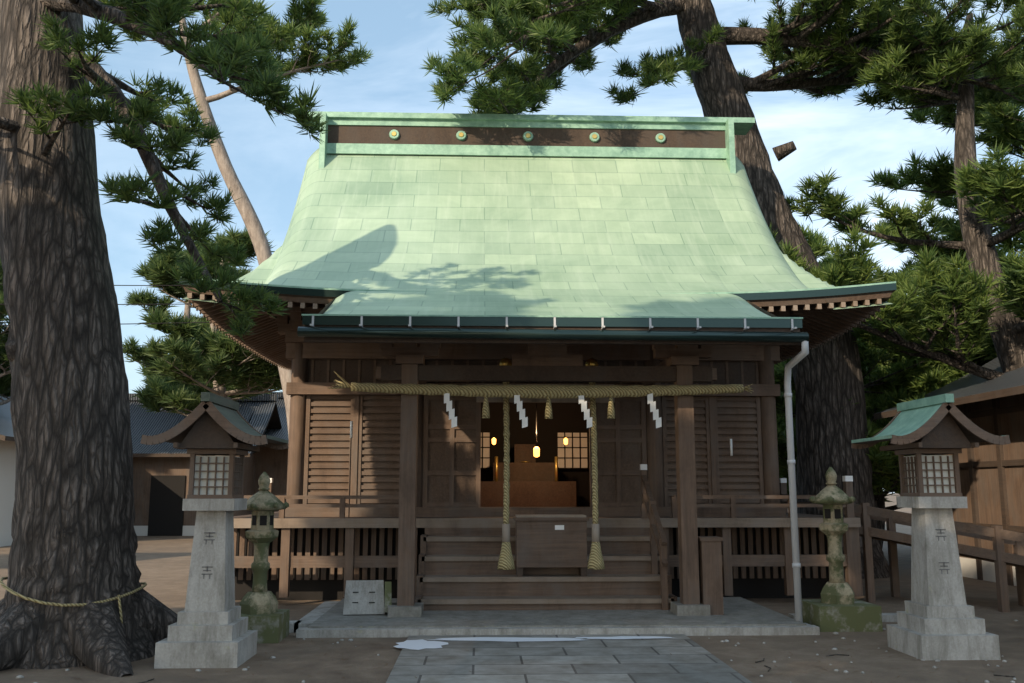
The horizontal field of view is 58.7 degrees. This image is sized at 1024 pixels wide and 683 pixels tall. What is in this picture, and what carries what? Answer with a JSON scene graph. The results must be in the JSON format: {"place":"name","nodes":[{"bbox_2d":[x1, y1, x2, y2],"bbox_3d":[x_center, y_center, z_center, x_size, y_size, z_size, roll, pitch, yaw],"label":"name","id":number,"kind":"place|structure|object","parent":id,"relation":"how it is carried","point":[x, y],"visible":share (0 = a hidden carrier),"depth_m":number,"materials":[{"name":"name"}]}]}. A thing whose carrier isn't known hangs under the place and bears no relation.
{"place":"outdoors","nodes":[
{"label":"outdoors","id":0,"kind":"place"},
{"bbox_2d":[0,259,11,405],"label":"pine","id":1,"kind":"object","parent":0,"point":[5,384],"depth_m":28.30,"materials":[{"name":"plant"}]},
{"bbox_2d":[0,284,209,325],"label":"wires","id":2,"kind":"object","parent":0,"point":[145,304],"visible":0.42,"depth_m":23.98,"materials":[{"name":"black"}]},
{"bbox_2d":[123,231,272,393],"bbox_3d":[-12.747,1.517,37.533,7.124,12.724,7.884,0,-9,-2],"label":"pine","id":3,"kind":"object","parent":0,"point":[135,350],"depth_m":36.79,"materials":[{"name":"green plant"}]},
{"bbox_2d":[131,222,281,416],"bbox_3d":[-9.405,1.463,30.053,7.309,10.440,7.810,0,-9,-2],"label":"pine","id":4,"kind":"object","parent":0,"point":[221,346],"depth_m":28.81,"materials":[{"name":"green plant"}]},
{"bbox_2d":[98,0,373,437],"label":"slender pine","id":5,"kind":"object","parent":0,"point":[298,13],"depth_m":22.70,"materials":[{"name":"green plant"}]},
{"bbox_2d":[0,493,1023,682],"bbox_3d":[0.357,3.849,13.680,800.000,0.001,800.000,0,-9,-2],"label":"ground","id":6,"kind":"structure","parent":0,"point":[163,564],"depth_m":9.01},
{"bbox_2d":[0,390,15,546],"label":"house","id":7,"kind":"structure","parent":6,"relation":"on","point":[7,466],"depth_m":26.33,"materials":[{"name":"tile"}]},
{"bbox_2d":[0,0,330,676],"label":"pine tree","id":8,"kind":"object","parent":6,"relation":"on","point":[74,536],"depth_m":9.00,"materials":[{"name":"brown plant"}]},
{"bbox_2d":[0,577,146,623],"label":"rope","id":9,"kind":"object","parent":8,"relation":"on","point":[118,597],"visible":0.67,"depth_m":8.63,"materials":[{"name":"fabric"}]},
{"bbox_2d":[129,393,281,535],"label":"house","id":10,"kind":"structure","parent":6,"relation":"on","point":[160,478],"depth_m":32.36,"materials":[{"name":"tile"}]},
{"bbox_2d":[140,392,288,668],"bbox_3d":[-2.886,1.792,8.832,1.169,2.502,1.042,0,-9,-2],"label":"lantern","id":11,"kind":"object","parent":6,"relation":"on","point":[218,434],"visible":1,"depth_m":8.61,"materials":[{"name":"stone"}]},
{"bbox_2d":[239,472,289,643],"bbox_3d":[-2.760,2.342,10.014,0.560,1.797,0.560,0,-9,-2],"label":"stone lantern","id":12,"kind":"object","parent":6,"relation":"on","point":[268,619],"visible":0.91,"depth_m":9.91,"materials":[{"name":"grey"}]},
{"bbox_2d":[254,392,288,511],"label":"house","id":13,"kind":"structure","parent":6,"relation":"on","point":[272,463],"depth_m":35.51,"materials":[{"name":"wood"}]},
{"bbox_2d":[8,615,1021,682],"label":"ground litter","id":14,"kind":"object","parent":6,"relation":"on","point":[303,681],"visible":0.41,"depth_m":8.38,"materials":[{"name":"brown"}]},
{"bbox_2d":[289,580,896,682],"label":"stone platform","id":15,"kind":"structure","parent":6,"relation":"on","point":[586,646],"depth_m":9.93,"materials":[{"name":"stone"}]},
{"bbox_2d":[234,306,862,616],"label":"shrine hall","id":16,"kind":"structure","parent":15,"relation":"on","point":[403,494],"depth_m":13.67,"materials":[{"name":"brown wood"}]},
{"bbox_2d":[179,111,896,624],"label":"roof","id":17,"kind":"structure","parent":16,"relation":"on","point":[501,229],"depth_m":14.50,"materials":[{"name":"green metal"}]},
{"bbox_2d":[328,358,752,576],"bbox_3d":[0.353,1.638,11.861,5.320,2.820,1.510,0,-9,-2],"label":"shimenawa rope","id":18,"kind":"object","parent":16,"relation":"attached to","point":[555,540],"visible":0.96,"depth_m":11.39,"materials":[{"name":"fabric"}]},
{"bbox_2d":[420,0,1023,578],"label":"pine tree","id":19,"kind":"object","parent":6,"relation":"on","point":[512,83],"depth_m":17.50,"materials":[{"name":"plant"}]},
{"bbox_2d":[798,222,877,407],"bbox_3d":[10.572,1.300,30.713,6.244,10.957,7.517,0,-9,-2],"label":"pine foliage","id":20,"kind":"object","parent":6,"relation":"on","point":[814,240],"depth_m":30.12,"materials":[{"name":"green plant"}]},
{"bbox_2d":[802,467,882,631],"bbox_3d":[3.864,2.447,10.890,0.720,1.871,0.720,0,-9,-2],"label":"stone lantern","id":21,"kind":"object","parent":6,"relation":"on","point":[837,607],"visible":1,"depth_m":10.72,"materials":[{"name":"grey"}]},
{"bbox_2d":[769,0,1023,379],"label":"bushy pine","id":22,"kind":"object","parent":6,"relation":"on","point":[988,183],"depth_m":16.72,"materials":[{"name":"green plant"}]},
{"bbox_2d":[818,503,1023,611],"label":"wooden fence","id":23,"kind":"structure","parent":6,"relation":"on","point":[998,555],"depth_m":12.95,"materials":[{"name":"brown wood"}]},
{"bbox_2d":[851,394,1010,659],"bbox_3d":[4.264,1.843,9.228,1.182,2.529,1.053,0,-9,-2],"label":"lantern","id":24,"kind":"object","parent":6,"relation":"on","point":[937,619],"visible":1,"depth_m":9.02,"materials":[{"name":"stone"}]},
{"bbox_2d":[873,357,1023,585],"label":"side hall","id":25,"kind":"structure","parent":6,"relation":"on","point":[992,481],"depth_m":16.06,"materials":[{"name":"wood"}]},
{"bbox_2d":[0,0,1023,492],"label":"sky","id":26,"kind":"structure","parent":0,"point":[269,161],"materials":[{"name":"blue"}]},
{"bbox_2d":[776,247,927,466],"bbox_3d":[8.571,1.764,23.338,7.874,7.701,5.823,9,-13,-44],"label":"pine foliage","id":27,"kind":"object","parent":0,"point":[904,274],"depth_m":22.33,"materials":[{"name":"green plant"}]},
{"bbox_2d":[774,328,968,547],"bbox_3d":[7.407,2.471,20.700,6.604,5.488,6.126,7,-12,-38],"label":"tree","id":28,"kind":"object","parent":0,"point":[920,377],"depth_m":19.71,"materials":[{"name":"green plant"}]},
{"bbox_2d":[831,7,1023,402],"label":"pine","id":29,"kind":"object","parent":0,"point":[990,120],"depth_m":22.60,"materials":[{"name":"green plant"}]},
{"bbox_2d":[882,230,1023,399],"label":"pine foliage","id":30,"kind":"object","parent":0,"point":[992,351],"depth_m":20.30,"materials":[{"name":"green plant"}]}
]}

